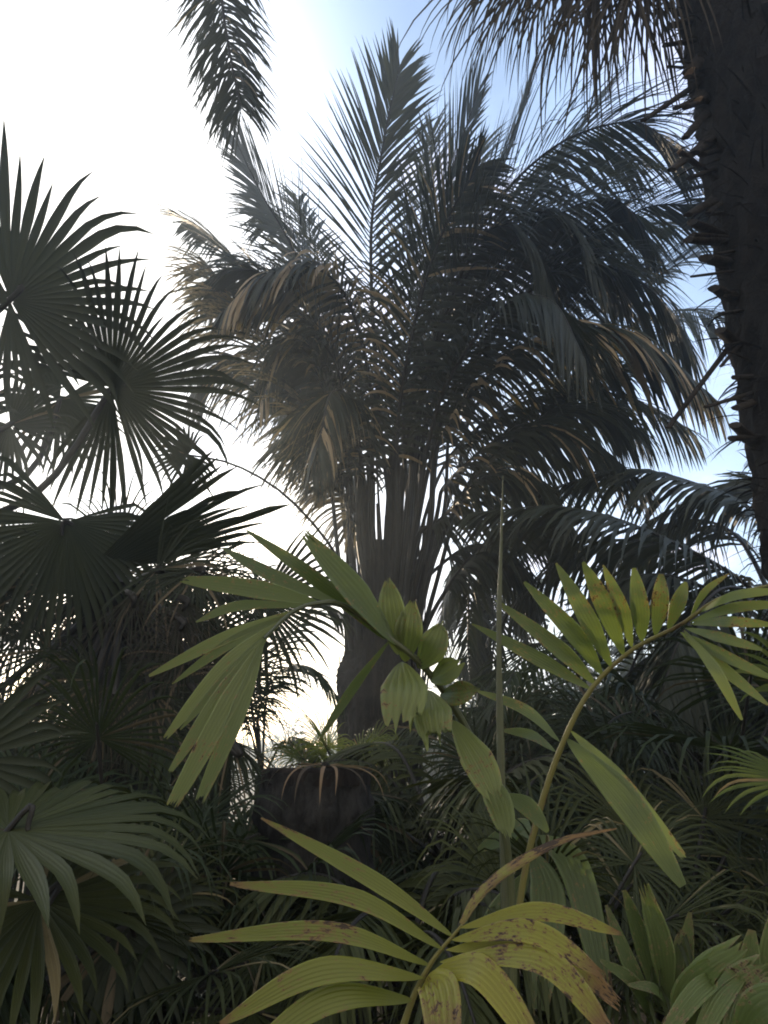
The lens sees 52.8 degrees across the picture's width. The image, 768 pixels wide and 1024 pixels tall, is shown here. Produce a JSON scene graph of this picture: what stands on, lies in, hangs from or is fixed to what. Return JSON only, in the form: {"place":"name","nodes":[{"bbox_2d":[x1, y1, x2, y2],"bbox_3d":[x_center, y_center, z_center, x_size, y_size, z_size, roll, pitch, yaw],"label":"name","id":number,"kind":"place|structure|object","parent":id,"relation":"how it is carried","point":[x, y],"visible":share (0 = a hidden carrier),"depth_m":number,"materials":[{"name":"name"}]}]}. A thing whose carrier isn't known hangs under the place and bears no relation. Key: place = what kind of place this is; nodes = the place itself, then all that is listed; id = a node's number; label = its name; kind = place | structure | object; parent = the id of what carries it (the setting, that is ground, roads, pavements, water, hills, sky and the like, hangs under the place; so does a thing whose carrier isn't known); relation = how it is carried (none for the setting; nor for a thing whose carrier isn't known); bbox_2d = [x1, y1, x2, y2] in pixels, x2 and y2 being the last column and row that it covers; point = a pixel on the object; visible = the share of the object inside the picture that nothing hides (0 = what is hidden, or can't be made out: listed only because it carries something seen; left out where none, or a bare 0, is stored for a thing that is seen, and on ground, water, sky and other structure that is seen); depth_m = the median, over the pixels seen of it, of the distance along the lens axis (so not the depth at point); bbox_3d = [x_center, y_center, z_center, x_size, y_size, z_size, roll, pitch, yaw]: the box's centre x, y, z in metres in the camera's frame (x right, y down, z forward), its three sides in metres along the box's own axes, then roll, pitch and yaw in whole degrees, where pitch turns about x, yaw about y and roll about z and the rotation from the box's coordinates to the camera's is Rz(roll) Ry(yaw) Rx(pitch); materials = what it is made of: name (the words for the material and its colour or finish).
{"place":"outdoors","nodes":[
{"label":"outdoors","id":0,"kind":"place"},
{"bbox_2d":[15,899,717,1023],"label":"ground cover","id":1,"kind":"object","parent":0,"point":[213,993],"depth_m":4.98,"materials":[{"name":"green plant"}]},
{"bbox_2d":[0,0,767,766],"label":"sky","id":2,"kind":"structure","parent":0,"point":[86,86],"materials":[{"name":"white"}]},
{"bbox_2d":[14,775,767,1023],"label":"ground","id":3,"kind":"structure","parent":0,"point":[378,1008],"depth_m":5.86,"materials":[{"name":"soil"}]},
{"bbox_2d":[8,874,14,901],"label":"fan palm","id":4,"kind":"object","parent":3,"relation":"on","point":[10,899],"depth_m":5.97,"materials":[{"name":"green plant"}]},
{"bbox_2d":[0,944,202,1023],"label":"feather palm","id":5,"kind":"object","parent":3,"relation":"on","point":[5,1008],"visible":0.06,"depth_m":2.45,"materials":[{"name":"green plant"}]},
{"bbox_2d":[0,668,223,1023],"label":"fan palm","id":6,"kind":"object","parent":3,"relation":"on","point":[69,839],"visible":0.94,"depth_m":2.22,"materials":[{"name":"green plant"}]},
{"bbox_2d":[0,119,259,517],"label":"fan palm","id":7,"kind":"object","parent":3,"relation":"on","point":[46,296],"visible":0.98,"depth_m":4.66,"materials":[{"name":"green plant"}]},
{"bbox_2d":[5,693,260,1023],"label":"feather palm","id":8,"kind":"object","parent":3,"relation":"on","point":[161,759],"visible":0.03,"depth_m":4.17,"materials":[{"name":"green plant"}]},
{"bbox_2d":[0,426,352,1023],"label":"fan palm","id":9,"kind":"object","parent":3,"relation":"on","point":[85,564],"visible":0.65,"depth_m":4.33,"materials":[{"name":"green plant"}]},
{"bbox_2d":[0,641,373,1020],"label":"fan palm","id":10,"kind":"object","parent":3,"relation":"on","point":[101,724],"visible":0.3,"depth_m":3.16,"materials":[{"name":"green plant"}]},
{"bbox_2d":[11,784,375,1023],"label":"fan palm","id":11,"kind":"object","parent":3,"relation":"on","point":[264,957],"visible":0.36,"depth_m":2.46,"materials":[{"name":"green plant"}]},
{"bbox_2d":[160,0,282,170],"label":"feather palm","id":12,"kind":"object","parent":3,"relation":"on","point":[245,84],"visible":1,"depth_m":5.07,"materials":[{"name":"green plant"}]},
{"bbox_2d":[164,621,325,1003],"bbox_3d":[-1.220,2.053,5.828,1.676,2.854,0.817,0,-18,0],"label":"fan palm","id":13,"kind":"object","parent":3,"relation":"on","point":[270,674],"visible":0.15,"depth_m":5.71,"materials":[{"name":"green plant"}]},
{"bbox_2d":[45,774,458,1023],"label":"fan palm","id":14,"kind":"object","parent":3,"relation":"on","point":[228,865],"visible":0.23,"depth_m":3.02,"materials":[{"name":"green plant"}]},
{"bbox_2d":[193,557,356,804],"bbox_3d":[-1.014,1.956,6.409,1.577,3.394,1.288,0,-18,0],"label":"feather palm","id":15,"kind":"object","parent":3,"relation":"on","point":[340,619],"visible":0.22,"depth_m":6.42,"materials":[{"name":"green plant"}]},
{"bbox_2d":[236,720,337,781],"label":"shade tree","id":16,"kind":"object","parent":3,"relation":"on","point":[283,737],"visible":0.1,"depth_m":56.92,"materials":[{"name":"green plant"}]},
{"bbox_2d":[170,848,430,963],"bbox_3d":[-0.561,2.543,4.656,1.967,1.203,2.317,-16,-24,41],"label":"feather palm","id":17,"kind":"object","parent":3,"relation":"on","point":[407,868],"visible":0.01,"depth_m":4.49,"materials":[{"name":"green plant"}]},
{"bbox_2d":[250,767,377,1023],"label":"tree stump","id":18,"kind":"object","parent":3,"relation":"on","point":[330,815],"visible":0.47,"depth_m":3.30,"materials":[{"name":"brown wood"}]},
{"bbox_2d":[259,706,426,798],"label":"fan palm","id":19,"kind":"object","parent":18,"relation":"on","point":[328,744],"visible":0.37,"depth_m":5.61,"materials":[{"name":"green plant"}]},
{"bbox_2d":[218,760,426,884],"bbox_3d":[-0.333,1.952,3.486,1.116,1.615,1.162,0,-18,0],"label":"fan palm","id":20,"kind":"object","parent":3,"relation":"on","point":[385,844],"visible":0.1,"depth_m":4.02,"materials":[{"name":"green plant"}]},
{"bbox_2d":[189,817,622,1023],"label":"broadleaf palm","id":21,"kind":"object","parent":3,"relation":"on","point":[521,936],"visible":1,"depth_m":1.45,"materials":[{"name":"green plant"}]},
{"bbox_2d":[187,863,645,1023],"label":"feather palm","id":22,"kind":"object","parent":3,"relation":"on","point":[473,1005],"visible":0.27,"depth_m":2.55,"materials":[{"name":"green plant"}]},
{"bbox_2d":[234,733,644,774],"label":"distant trees","id":23,"kind":"object","parent":3,"relation":"on","point":[275,738],"visible":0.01,"depth_m":89.07,"materials":[{"name":"green plant"}]},
{"bbox_2d":[149,17,731,920],"bbox_3d":[1.790,-1.399,8.725,9.142,11.400,5.505,4,-18,-13],"label":"feather palm","id":24,"kind":"object","parent":3,"relation":"on","point":[327,427],"visible":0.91,"depth_m":7.63,"materials":[{"name":"green plant"}]},
{"bbox_2d":[231,742,683,933],"bbox_3d":[0.454,2.125,4.184,2.732,1.712,2.410,0,-18,0],"label":"feather palm","id":25,"kind":"object","parent":3,"relation":"on","point":[471,795],"visible":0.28,"depth_m":4.05,"materials":[{"name":"green plant"}]},
{"bbox_2d":[149,477,767,1010],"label":"broadleaf palm","id":26,"kind":"object","parent":3,"relation":"on","point":[219,697],"visible":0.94,"depth_m":2.21,"materials":[{"name":"green plant"}]},
{"bbox_2d":[418,717,506,816],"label":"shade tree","id":27,"kind":"object","parent":3,"relation":"on","point":[433,772],"visible":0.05,"depth_m":20.50,"materials":[{"name":"green plant"}]},
{"bbox_2d":[432,556,536,717],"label":"feather palm","id":28,"kind":"object","parent":3,"relation":"on","point":[474,640],"visible":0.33,"depth_m":8.46,"materials":[{"name":"green plant"}]},
{"bbox_2d":[373,645,644,1018],"bbox_3d":[0.598,2.000,4.780,2.075,2.314,1.890,-4,-18,13],"label":"fan palm","id":29,"kind":"object","parent":3,"relation":"on","point":[449,755],"visible":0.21,"depth_m":4.84,"materials":[{"name":"green plant"}]},
{"bbox_2d":[426,646,644,744],"bbox_3d":[5.476,7.426,27.468,12.365,6.255,12.728,-15,-23,38],"label":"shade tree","id":30,"kind":"object","parent":3,"relation":"on","point":[434,686],"depth_m":25.57,"materials":[{"name":"green plant"}]},
{"bbox_2d":[347,757,767,1023],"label":"fan palm","id":31,"kind":"object","parent":3,"relation":"on","point":[633,865],"visible":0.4,"depth_m":2.74,"materials":[{"name":"green plant"}]},
{"bbox_2d":[364,623,767,985],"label":"feather palm","id":32,"kind":"object","parent":3,"relation":"on","point":[512,677],"visible":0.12,"depth_m":5.72,"materials":[{"name":"green plant"}]},
{"bbox_2d":[380,771,767,947],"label":"feather palm","id":33,"kind":"object","parent":3,"relation":"on","point":[536,795],"visible":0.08,"depth_m":3.85,"materials":[{"name":"green plant"}]},
{"bbox_2d":[393,0,767,663],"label":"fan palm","id":34,"kind":"object","parent":3,"relation":"on","point":[724,60],"visible":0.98,"depth_m":3.60,"materials":[{"name":"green plant"}]},
{"bbox_2d":[429,681,767,943],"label":"feather palm","id":35,"kind":"object","parent":3,"relation":"on","point":[643,753],"visible":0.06,"depth_m":4.32,"materials":[{"name":"green plant"}]},
{"bbox_2d":[445,675,767,1021],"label":"fan palm","id":36,"kind":"object","parent":3,"relation":"on","point":[658,1016],"visible":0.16,"depth_m":4.41,"materials":[{"name":"green plant"}]},
{"bbox_2d":[447,467,767,808],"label":"feather palm","id":37,"kind":"object","parent":3,"relation":"on","point":[645,547],"visible":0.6,"depth_m":6.42,"materials":[{"name":"green plant"}]},
{"bbox_2d":[505,595,767,943],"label":"fan palm","id":38,"kind":"object","parent":3,"relation":"on","point":[668,735],"visible":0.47,"depth_m":3.95,"materials":[{"name":"green plant"}]},
{"bbox_2d":[514,748,767,1023],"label":"fan palm","id":39,"kind":"object","parent":3,"relation":"on","point":[707,810],"visible":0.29,"depth_m":3.42,"materials":[{"name":"green plant"}]},
{"bbox_2d":[600,883,693,1023],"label":"broadleaf palm","id":40,"kind":"object","parent":3,"relation":"on","point":[656,948],"visible":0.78,"depth_m":2.29,"materials":[{"name":"green plant"}]},
{"bbox_2d":[608,868,749,954],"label":"broadleaf palm","id":41,"kind":"object","parent":3,"relation":"on","point":[739,939],"visible":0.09,"depth_m":3.06,"materials":[{"name":"green plant"}]},
{"bbox_2d":[602,822,767,930],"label":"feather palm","id":42,"kind":"object","parent":3,"relation":"on","point":[760,903],"visible":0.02,"depth_m":3.41,"materials":[{"name":"green plant"}]},
{"bbox_2d":[663,918,767,1023],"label":"broadleaf palm","id":43,"kind":"object","parent":3,"relation":"on","point":[722,983],"visible":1,"depth_m":1.86,"materials":[{"name":"green plant"}]},
{"bbox_2d":[703,619,767,814],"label":"fan palm","id":44,"kind":"object","parent":3,"relation":"on","point":[762,766],"visible":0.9,"depth_m":2.71,"materials":[{"name":"green plant"}]},
{"bbox_2d":[428,578,767,790],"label":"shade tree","id":45,"kind":"object","parent":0,"point":[614,649],"depth_m":19.22,"materials":[{"name":"green plant"}]},
{"bbox_2d":[551,555,767,714],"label":"shade tree","id":46,"kind":"object","parent":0,"point":[628,666],"visible":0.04,"depth_m":17.64,"materials":[{"name":"green plant"}]}
]}

